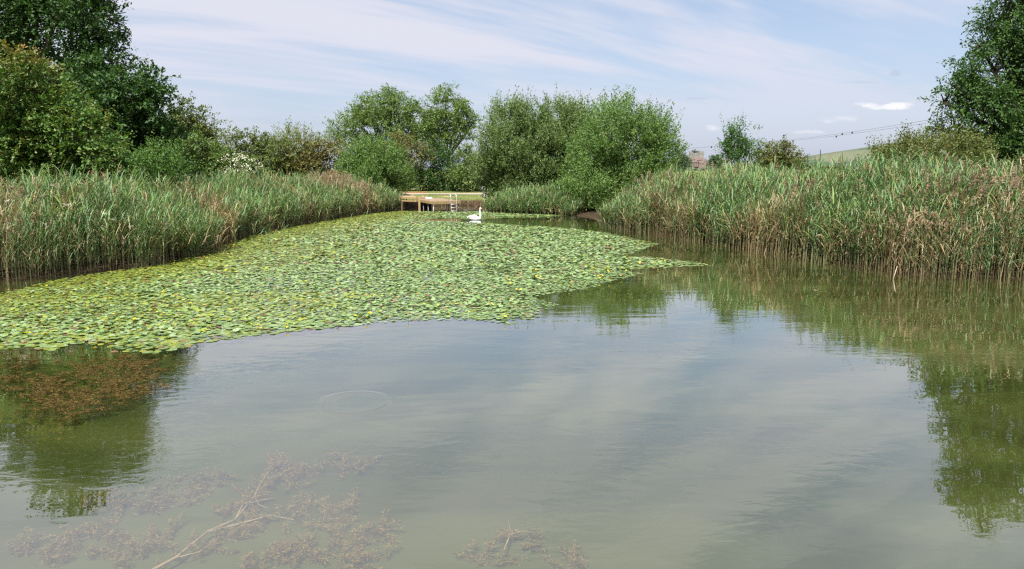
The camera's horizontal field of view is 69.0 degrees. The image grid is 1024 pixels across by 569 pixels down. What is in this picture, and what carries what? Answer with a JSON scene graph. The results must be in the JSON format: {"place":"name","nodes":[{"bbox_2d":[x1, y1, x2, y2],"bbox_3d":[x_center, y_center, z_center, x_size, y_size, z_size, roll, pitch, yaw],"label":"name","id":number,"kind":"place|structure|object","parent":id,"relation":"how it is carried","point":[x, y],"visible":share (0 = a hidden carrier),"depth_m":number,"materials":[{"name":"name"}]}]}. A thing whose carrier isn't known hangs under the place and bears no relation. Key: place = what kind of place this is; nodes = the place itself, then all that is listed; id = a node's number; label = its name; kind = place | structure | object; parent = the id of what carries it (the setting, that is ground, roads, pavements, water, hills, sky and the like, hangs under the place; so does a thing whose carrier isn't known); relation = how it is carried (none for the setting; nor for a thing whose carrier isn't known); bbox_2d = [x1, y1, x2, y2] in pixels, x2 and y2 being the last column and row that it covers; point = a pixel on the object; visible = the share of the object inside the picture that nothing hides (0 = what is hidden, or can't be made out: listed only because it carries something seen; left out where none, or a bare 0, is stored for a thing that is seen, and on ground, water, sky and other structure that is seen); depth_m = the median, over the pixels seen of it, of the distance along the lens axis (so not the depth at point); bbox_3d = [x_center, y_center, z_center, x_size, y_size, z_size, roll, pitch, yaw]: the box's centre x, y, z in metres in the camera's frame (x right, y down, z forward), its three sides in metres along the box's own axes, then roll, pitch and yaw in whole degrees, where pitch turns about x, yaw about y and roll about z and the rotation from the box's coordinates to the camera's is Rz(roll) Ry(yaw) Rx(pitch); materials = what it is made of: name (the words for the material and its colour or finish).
{"place":"outdoors","nodes":[
{"label":"outdoors","id":0,"kind":"place"},
{"bbox_2d":[399,190,486,198],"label":"meadow grass","id":1,"kind":"structure","parent":0,"point":[446,194],"depth_m":74.73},
{"bbox_2d":[400,198,487,206],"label":"bank grass","id":2,"kind":"structure","parent":0,"point":[464,202],"depth_m":61.92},
{"bbox_2d":[406,193,482,194],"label":"path","id":3,"kind":"structure","parent":0,"point":[443,193],"depth_m":77.38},
{"bbox_2d":[1,0,1021,169],"label":"sky","id":4,"kind":"structure","parent":0,"point":[797,69],"materials":[{"name":"blue"}]},
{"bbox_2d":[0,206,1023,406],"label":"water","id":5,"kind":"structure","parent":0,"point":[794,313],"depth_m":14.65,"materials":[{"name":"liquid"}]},
{"bbox_2d":[0,348,186,425],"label":"water weed","id":6,"kind":"object","parent":5,"relation":"on","point":[79,400],"visible":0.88,"depth_m":10.15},
{"bbox_2d":[152,467,293,568],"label":"sunken branch","id":7,"kind":"object","parent":5,"relation":"in","point":[192,543],"visible":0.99,"depth_m":6.39,"materials":[{"name":"beige plant"}]},
{"bbox_2d":[0,444,589,568],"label":"water weed","id":8,"kind":"object","parent":5,"relation":"in","point":[280,548],"visible":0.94,"depth_m":6.33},
{"bbox_2d":[0,211,707,349],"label":"lily pads","id":9,"kind":"object","parent":5,"relation":"on","point":[71,330],"visible":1,"depth_m":19.85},
{"bbox_2d":[401,193,460,210],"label":"jetty","id":10,"kind":"object","parent":5,"relation":"in","point":[423,202],"visible":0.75,"depth_m":55.01,"materials":[{"name":"brown wood"}]},
{"bbox_2d":[448,194,456,210],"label":"swim ladder","id":11,"kind":"object","parent":10,"relation":"attached to","point":[453,204],"visible":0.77,"depth_m":53.83,"materials":[{"name":"metal"}]},
{"bbox_2d":[467,208,481,219],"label":"swan","id":12,"kind":"object","parent":5,"relation":"on","point":[472,217],"visible":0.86,"depth_m":44.46,"materials":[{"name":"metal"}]},
{"bbox_2d":[0,344,1023,568],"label":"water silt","id":13,"kind":"object","parent":5,"relation":"in","point":[619,463],"depth_m":7.94,"materials":[{"name":"liquid"}]},
{"bbox_2d":[0,222,9,279],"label":"reed","id":14,"kind":"object","parent":13,"relation":"on","point":[4,248],"visible":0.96,"depth_m":20.16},
{"bbox_2d":[2,215,9,274],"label":"reed","id":15,"kind":"object","parent":13,"relation":"on","point":[6,245],"visible":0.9,"depth_m":20.45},
{"bbox_2d":[1,218,18,279],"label":"reed","id":16,"kind":"object","parent":13,"relation":"on","point":[13,253],"visible":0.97,"depth_m":20.36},
{"bbox_2d":[6,234,15,280],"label":"reed","id":17,"kind":"object","parent":13,"relation":"on","point":[8,254],"visible":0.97,"depth_m":20.20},
{"bbox_2d":[14,218,18,277],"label":"reed","id":18,"kind":"object","parent":13,"relation":"on","point":[17,247],"visible":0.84,"depth_m":20.60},
{"bbox_2d":[24,229,35,276],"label":"reed","id":19,"kind":"object","parent":13,"relation":"on","point":[30,255],"visible":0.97,"depth_m":20.53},
{"bbox_2d":[27,219,38,278],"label":"reed","id":20,"kind":"object","parent":13,"relation":"on","point":[32,248],"visible":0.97,"depth_m":20.52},
{"bbox_2d":[35,231,41,275],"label":"reed","id":21,"kind":"object","parent":13,"relation":"on","point":[38,258],"visible":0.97,"depth_m":20.67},
{"bbox_2d":[34,224,43,272],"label":"reed","id":22,"kind":"object","parent":13,"relation":"on","point":[39,244],"visible":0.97,"depth_m":20.61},
{"bbox_2d":[34,227,45,277],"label":"reed","id":23,"kind":"object","parent":13,"relation":"on","point":[36,254],"visible":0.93,"depth_m":20.75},
{"bbox_2d":[39,224,49,276],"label":"reed","id":24,"kind":"object","parent":13,"relation":"on","point":[47,252],"visible":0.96,"depth_m":20.74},
{"bbox_2d":[47,211,61,263],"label":"reed","id":25,"kind":"object","parent":13,"relation":"on","point":[55,237],"visible":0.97,"depth_m":20.93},
{"bbox_2d":[58,225,67,267],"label":"reed","id":26,"kind":"object","parent":13,"relation":"on","point":[61,245],"visible":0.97,"depth_m":21.20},
{"bbox_2d":[63,228,75,274],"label":"reed","id":27,"kind":"object","parent":13,"relation":"on","point":[70,245],"visible":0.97,"depth_m":21.16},
{"bbox_2d":[67,220,79,272],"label":"reed","id":28,"kind":"object","parent":13,"relation":"on","point":[76,245],"visible":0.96,"depth_m":21.42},
{"bbox_2d":[83,205,95,271],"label":"reed","id":29,"kind":"object","parent":13,"relation":"on","point":[88,234],"visible":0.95,"depth_m":21.77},
{"bbox_2d":[92,209,103,261],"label":"reed","id":30,"kind":"object","parent":13,"relation":"on","point":[99,233],"visible":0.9,"depth_m":22.17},
{"bbox_2d":[99,214,111,263],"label":"reed","id":31,"kind":"object","parent":13,"relation":"on","point":[107,239],"visible":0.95,"depth_m":22.19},
{"bbox_2d":[108,215,116,269],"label":"reed","id":32,"kind":"object","parent":13,"relation":"on","point":[112,244],"visible":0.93,"depth_m":22.36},
{"bbox_2d":[110,210,117,256],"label":"reed","id":33,"kind":"object","parent":13,"relation":"on","point":[115,232],"visible":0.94,"depth_m":22.50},
{"bbox_2d":[117,214,126,258],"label":"reed","id":34,"kind":"object","parent":13,"relation":"on","point":[121,236],"visible":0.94,"depth_m":22.51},
{"bbox_2d":[121,208,134,267],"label":"reed","id":35,"kind":"object","parent":13,"relation":"on","point":[128,241],"visible":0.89,"depth_m":22.76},
{"bbox_2d":[133,213,146,265],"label":"reed","id":36,"kind":"object","parent":13,"relation":"on","point":[141,242],"visible":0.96,"depth_m":22.84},
{"bbox_2d":[0,156,412,272],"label":"reeds","id":37,"kind":"object","parent":13,"relation":"on","point":[196,213],"visible":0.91,"depth_m":25.94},
{"bbox_2d":[480,179,593,215],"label":"reeds","id":38,"kind":"object","parent":13,"relation":"on","point":[536,199],"visible":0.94,"depth_m":50.17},
{"bbox_2d":[589,144,1023,278],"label":"reeds","id":39,"kind":"object","parent":13,"relation":"on","point":[817,209],"visible":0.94,"depth_m":24.79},
{"bbox_2d":[872,224,880,270],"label":"reed","id":40,"kind":"object","parent":13,"relation":"on","point":[874,245],"visible":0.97,"depth_m":22.11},
{"bbox_2d":[888,215,901,268],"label":"reed","id":41,"kind":"object","parent":13,"relation":"on","point":[892,241],"visible":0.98,"depth_m":21.46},
{"bbox_2d":[907,212,918,275],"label":"reed","id":42,"kind":"object","parent":13,"relation":"on","point":[912,239],"visible":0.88,"depth_m":21.10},
{"bbox_2d":[911,207,927,270],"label":"reed","id":43,"kind":"object","parent":13,"relation":"on","point":[919,235],"visible":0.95,"depth_m":21.27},
{"bbox_2d":[917,218,939,274],"bbox_3d":[11.615,-0.938,20.754,0.484,1.804,0.264,2,9,14],"label":"reed","id":44,"kind":"object","parent":13,"relation":"on","point":[926,243],"visible":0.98,"depth_m":20.80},
{"bbox_2d":[927,215,945,274],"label":"reed","id":45,"kind":"object","parent":13,"relation":"on","point":[934,239],"visible":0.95,"depth_m":20.75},
{"bbox_2d":[932,212,946,276],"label":"reed","id":46,"kind":"object","parent":13,"relation":"on","point":[936,239],"visible":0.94,"depth_m":20.83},
{"bbox_2d":[935,211,948,276],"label":"reed","id":47,"kind":"object","parent":13,"relation":"on","point":[943,248],"visible":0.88,"depth_m":20.94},
{"bbox_2d":[936,216,948,264],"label":"reed","id":48,"kind":"object","parent":13,"relation":"on","point":[944,237],"visible":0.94,"depth_m":20.76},
{"bbox_2d":[941,212,962,276],"bbox_3d":[12.122,-1.026,20.693,0.459,1.995,0.551,3,9,19],"label":"reed","id":49,"kind":"object","parent":13,"relation":"on","point":[950,238],"visible":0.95,"depth_m":20.66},
{"bbox_2d":[944,216,959,271],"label":"reed","id":50,"kind":"object","parent":13,"relation":"on","point":[955,240],"visible":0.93,"depth_m":20.72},
{"bbox_2d":[948,217,963,271],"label":"reed","id":51,"kind":"object","parent":13,"relation":"on","point":[954,239],"visible":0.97,"depth_m":20.50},
{"bbox_2d":[952,214,959,276],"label":"reed","id":52,"kind":"object","parent":13,"relation":"on","point":[955,246],"visible":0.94,"depth_m":20.76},
{"bbox_2d":[945,203,968,271],"bbox_3d":[12.270,-1.152,20.649,0.428,2.259,0.661,-1,9,-9],"label":"reed","id":53,"kind":"object","parent":13,"relation":"on","point":[953,237],"visible":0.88,"depth_m":20.72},
{"bbox_2d":[949,207,965,276],"bbox_3d":[12.502,-1.136,20.895,0.432,2.152,0.516,-5,10,-29],"label":"reed","id":54,"kind":"object","parent":13,"relation":"on","point":[959,239],"visible":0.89,"depth_m":20.86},
{"bbox_2d":[951,211,973,277],"bbox_3d":[12.412,-1.059,20.458,0.404,2.134,0.625,-1,9,-8],"label":"reed","id":55,"kind":"object","parent":13,"relation":"on","point":[961,242],"visible":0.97,"depth_m":20.58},
{"bbox_2d":[960,228,977,275],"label":"reed","id":56,"kind":"object","parent":13,"relation":"on","point":[967,248],"visible":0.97,"depth_m":20.54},
{"bbox_2d":[963,230,978,274],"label":"reed","id":57,"kind":"object","parent":13,"relation":"on","point":[970,251],"visible":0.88,"depth_m":20.60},
{"bbox_2d":[965,216,981,276],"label":"reed","id":58,"kind":"object","parent":13,"relation":"on","point":[970,246],"visible":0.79,"depth_m":20.72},
{"bbox_2d":[968,208,981,267],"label":"reed","id":59,"kind":"object","parent":13,"relation":"on","point":[974,230],"visible":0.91,"depth_m":20.57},
{"bbox_2d":[966,217,986,277],"bbox_3d":[12.717,-0.952,20.353,0.370,1.955,0.572,0,9,1],"label":"reed","id":60,"kind":"object","parent":13,"relation":"on","point":[975,246],"visible":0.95,"depth_m":20.46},
{"bbox_2d":[973,221,986,273],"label":"reed","id":61,"kind":"object","parent":13,"relation":"on","point":[984,230],"visible":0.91,"depth_m":20.60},
{"bbox_2d":[979,234,989,277],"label":"reed","id":62,"kind":"object","parent":13,"relation":"on","point":[982,236],"visible":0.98,"depth_m":20.32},
{"bbox_2d":[983,222,995,275],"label":"reed","id":63,"kind":"object","parent":13,"relation":"on","point":[987,242],"visible":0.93,"depth_m":20.46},
{"bbox_2d":[982,227,998,277],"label":"reed","id":64,"kind":"object","parent":13,"relation":"on","point":[990,249],"visible":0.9,"depth_m":20.57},
{"bbox_2d":[998,214,1007,279],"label":"reed","id":65,"kind":"object","parent":13,"relation":"on","point":[1001,241],"visible":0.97,"depth_m":20.35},
{"bbox_2d":[994,221,1013,278],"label":"reed","id":66,"kind":"object","parent":13,"relation":"on","point":[1001,251],"visible":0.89,"depth_m":20.58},
{"bbox_2d":[1002,207,1016,275],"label":"reed","id":67,"kind":"object","parent":13,"relation":"on","point":[1010,250],"visible":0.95,"depth_m":20.40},
{"bbox_2d":[1006,232,1023,278],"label":"reed","id":68,"kind":"object","parent":13,"relation":"on","point":[1011,252],"visible":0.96,"depth_m":20.35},
{"bbox_2d":[1012,223,1023,279],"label":"reed","id":69,"kind":"object","parent":13,"relation":"on","point":[1018,246],"visible":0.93,"depth_m":20.29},
{"bbox_2d":[503,520,534,550],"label":"sunken twig","id":70,"kind":"object","parent":5,"relation":"in","point":[504,549],"visible":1,"depth_m":6.29,"materials":[{"name":"wood"}]},
{"bbox_2d":[0,170,1023,279],"bbox_3d":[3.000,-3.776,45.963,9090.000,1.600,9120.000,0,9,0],"label":"ground","id":71,"kind":"structure","parent":0,"point":[73,270],"depth_m":23.64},
{"bbox_2d":[8,214,26,275],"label":"reed","id":72,"kind":"object","parent":71,"relation":"on","point":[20,240],"visible":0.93,"depth_m":20.53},
{"bbox_2d":[16,204,24,274],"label":"reed","id":73,"kind":"object","parent":71,"relation":"on","point":[21,231],"visible":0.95,"depth_m":20.63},
{"bbox_2d":[18,211,29,275],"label":"reed","id":74,"kind":"object","parent":71,"relation":"on","point":[23,238],"visible":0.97,"depth_m":20.55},
{"bbox_2d":[21,215,30,273],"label":"reed","id":75,"kind":"object","parent":71,"relation":"on","point":[26,246],"visible":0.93,"depth_m":20.64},
{"bbox_2d":[23,210,31,268],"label":"reed","id":76,"kind":"object","parent":71,"relation":"on","point":[27,238],"visible":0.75,"depth_m":20.79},
{"bbox_2d":[38,210,41,269],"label":"reed","id":77,"kind":"object","parent":71,"relation":"on","point":[40,237],"visible":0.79,"depth_m":20.93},
{"bbox_2d":[41,197,60,271],"bbox_3d":[-13.099,-1.420,21.165,0.491,2.151,0.578,6,10,32],"label":"reed","id":78,"kind":"object","parent":71,"relation":"on","point":[47,228],"visible":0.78,"depth_m":21.03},
{"bbox_2d":[44,205,59,272],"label":"reed","id":79,"kind":"object","parent":71,"relation":"on","point":[48,236],"visible":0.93,"depth_m":21.17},
{"bbox_2d":[55,213,62,270],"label":"reed","id":80,"kind":"object","parent":71,"relation":"on","point":[61,237],"visible":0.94,"depth_m":21.33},
{"bbox_2d":[0,0,144,93],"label":"tall tree","id":81,"kind":"object","parent":71,"relation":"on","point":[86,21],"visible":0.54,"depth_m":37.75,"materials":[{"name":"green plant"}]},
{"bbox_2d":[0,39,148,197],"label":"hawthorn","id":82,"kind":"object","parent":71,"relation":"on","point":[34,136],"visible":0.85,"depth_m":29.51,"materials":[{"name":"green plant"}]},
{"bbox_2d":[70,202,79,267],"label":"reed","id":83,"kind":"object","parent":71,"relation":"on","point":[75,226],"visible":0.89,"depth_m":21.60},
{"bbox_2d":[26,42,210,187],"bbox_3d":[-19.675,-7.213,35.928,8.582,8.627,7.928,-8,12,-42],"label":"dark tree","id":84,"kind":"object","parent":71,"relation":"on","point":[137,113],"visible":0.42,"depth_m":35.08,"materials":[{"name":"green plant"}]},
{"bbox_2d":[121,130,200,194],"bbox_3d":[-13.937,-3.957,29.745,2.780,4.461,2.600,0,9,0],"label":"elder sapling","id":85,"kind":"object","parent":71,"relation":"on","point":[172,160],"visible":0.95,"depth_m":29.33,"materials":[{"name":"green plant"}]},
{"bbox_2d":[162,91,231,180],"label":"olive tree","id":86,"kind":"object","parent":71,"relation":"on","point":[192,121],"visible":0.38,"depth_m":50.36,"materials":[{"name":"green plant"}]},
{"bbox_2d":[181,130,270,184],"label":"flowering elder","id":87,"kind":"object","parent":71,"relation":"on","point":[214,161],"visible":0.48,"depth_m":42.60,"materials":[{"name":"green plant"}]},
{"bbox_2d":[210,124,276,173],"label":"hawthorn bush","id":88,"kind":"object","parent":71,"relation":"on","point":[240,147],"visible":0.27,"depth_m":62.19,"materials":[{"name":"green plant"}]},
{"bbox_2d":[244,131,308,179],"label":"hawthorn bush","id":89,"kind":"object","parent":71,"relation":"on","point":[274,155],"visible":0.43,"depth_m":61.63,"materials":[{"name":"green plant"}]},
{"bbox_2d":[271,115,330,156],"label":"pale willow","id":90,"kind":"object","parent":71,"relation":"on","point":[294,132],"visible":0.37,"depth_m":89.48,"materials":[{"name":"green plant"}]},
{"bbox_2d":[270,132,349,184],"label":"hawthorn bush","id":91,"kind":"object","parent":71,"relation":"on","point":[310,161],"visible":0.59,"depth_m":62.16,"materials":[{"name":"green plant"}]},
{"bbox_2d":[331,132,417,197],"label":"round bush","id":92,"kind":"object","parent":71,"relation":"on","point":[375,162],"visible":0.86,"depth_m":57.31,"materials":[{"name":"green plant"}]},
{"bbox_2d":[322,82,440,182],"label":"ash tree","id":93,"kind":"object","parent":71,"relation":"on","point":[383,116],"visible":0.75,"depth_m":96.61,"materials":[{"name":"green plant"}]},
{"bbox_2d":[382,130,443,190],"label":"bramble thicket","id":94,"kind":"object","parent":71,"relation":"on","point":[412,157],"visible":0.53,"depth_m":86.35,"materials":[{"name":"green plant"}]},
{"bbox_2d":[416,141,466,190],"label":"bramble thicket","id":95,"kind":"object","parent":71,"relation":"on","point":[442,159],"visible":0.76,"depth_m":86.74,"materials":[{"name":"green plant"}]},
{"bbox_2d":[414,80,482,185],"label":"ash tree","id":96,"kind":"object","parent":71,"relation":"on","point":[458,123],"visible":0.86,"depth_m":98.47,"materials":[{"name":"green plant"}]},
{"bbox_2d":[442,143,491,191],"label":"bramble thicket","id":97,"kind":"object","parent":71,"relation":"on","point":[459,169],"visible":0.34,"depth_m":83.59,"materials":[{"name":"green plant"}]},
{"bbox_2d":[465,85,572,201],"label":"willow tree","id":98,"kind":"object","parent":71,"relation":"on","point":[510,151],"visible":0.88,"depth_m":54.61,"materials":[{"name":"green plant"}]},
{"bbox_2d":[532,80,604,184],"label":"willow tree","id":99,"kind":"object","parent":71,"relation":"on","point":[568,111],"visible":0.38,"depth_m":55.01,"materials":[{"name":"green plant"}]},
{"bbox_2d":[549,84,691,210],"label":"willow tree","id":100,"kind":"object","parent":71,"relation":"on","point":[609,170],"visible":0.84,"depth_m":50.17,"materials":[{"name":"green plant"}]},
{"bbox_2d":[668,153,689,177],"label":"distant tree","id":101,"kind":"object","parent":71,"relation":"on","point":[682,164],"visible":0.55,"depth_m":206.40,"materials":[{"name":"green plant"}]},
{"bbox_2d":[679,155,693,172],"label":"distant tree","id":102,"kind":"object","parent":71,"relation":"on","point":[688,161],"visible":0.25,"depth_m":255.30,"materials":[{"name":"green plant"}]},
{"bbox_2d":[704,154,723,169],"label":"distant tree","id":103,"kind":"object","parent":71,"relation":"on","point":[713,158],"visible":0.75,"depth_m":687.75,"materials":[{"name":"green plant"}]},
{"bbox_2d":[714,113,764,170],"bbox_3d":[12.053,-6.333,39.541,2.763,5.806,2.187,0,9,0],"label":"alder sapling","id":104,"kind":"object","parent":71,"relation":"on","point":[737,143],"visible":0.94,"depth_m":39.22,"materials":[{"name":"green plant"}]},
{"bbox_2d":[746,134,811,175],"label":"olive bush","id":105,"kind":"object","parent":71,"relation":"on","point":[783,154],"visible":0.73,"depth_m":40.98,"materials":[{"name":"green plant"}]},
{"bbox_2d":[857,118,1005,167],"bbox_3d":[16.846,-4.439,30.635,6.108,4.719,2.895,0,9,0],"label":"wild rose","id":106,"kind":"object","parent":71,"relation":"on","point":[957,147],"visible":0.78,"depth_m":30.13,"materials":[{"name":"green plant"}]},
{"bbox_2d":[917,0,1023,164],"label":"tree","id":107,"kind":"object","parent":71,"relation":"on","point":[982,95],"visible":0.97,"depth_m":32.49,"materials":[{"name":"green plant"}]},
{"bbox_2d":[961,125,1023,174],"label":"hedge","id":108,"kind":"object","parent":71,"relation":"on","point":[1010,151],"visible":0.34,"depth_m":31.89,"materials":[{"name":"green plant"}]},
{"bbox_2d":[665,165,729,170],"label":"castle hill","id":109,"kind":"structure","parent":0,"point":[695,168],"depth_m":1114.23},
{"bbox_2d":[691,159,696,166],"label":"house","id":110,"kind":"structure","parent":109,"relation":"on","point":[694,162],"depth_m":1096.38,"materials":[{"name":"stone"}]},
{"bbox_2d":[689,151,703,158],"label":"castle","id":111,"kind":"structure","parent":109,"relation":"on","point":[697,155],"depth_m":1179.25,"materials":[{"name":"stone"}]},
{"bbox_2d":[698,161,704,168],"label":"house","id":112,"kind":"structure","parent":109,"relation":"on","point":[701,164],"depth_m":1084.98,"materials":[{"name":"stone"}]},
{"bbox_2d":[689,111,975,148],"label":"power line","id":113,"kind":"object","parent":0,"point":[852,131],"visible":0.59,"depth_m":98.11,"materials":[{"name":"metal"}]},
{"bbox_2d":[737,133,998,169],"bbox_3d":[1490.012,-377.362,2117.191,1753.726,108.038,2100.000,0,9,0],"label":"hill","id":114,"kind":"structure","parent":0,"point":[849,154],"depth_m":1838.62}
]}

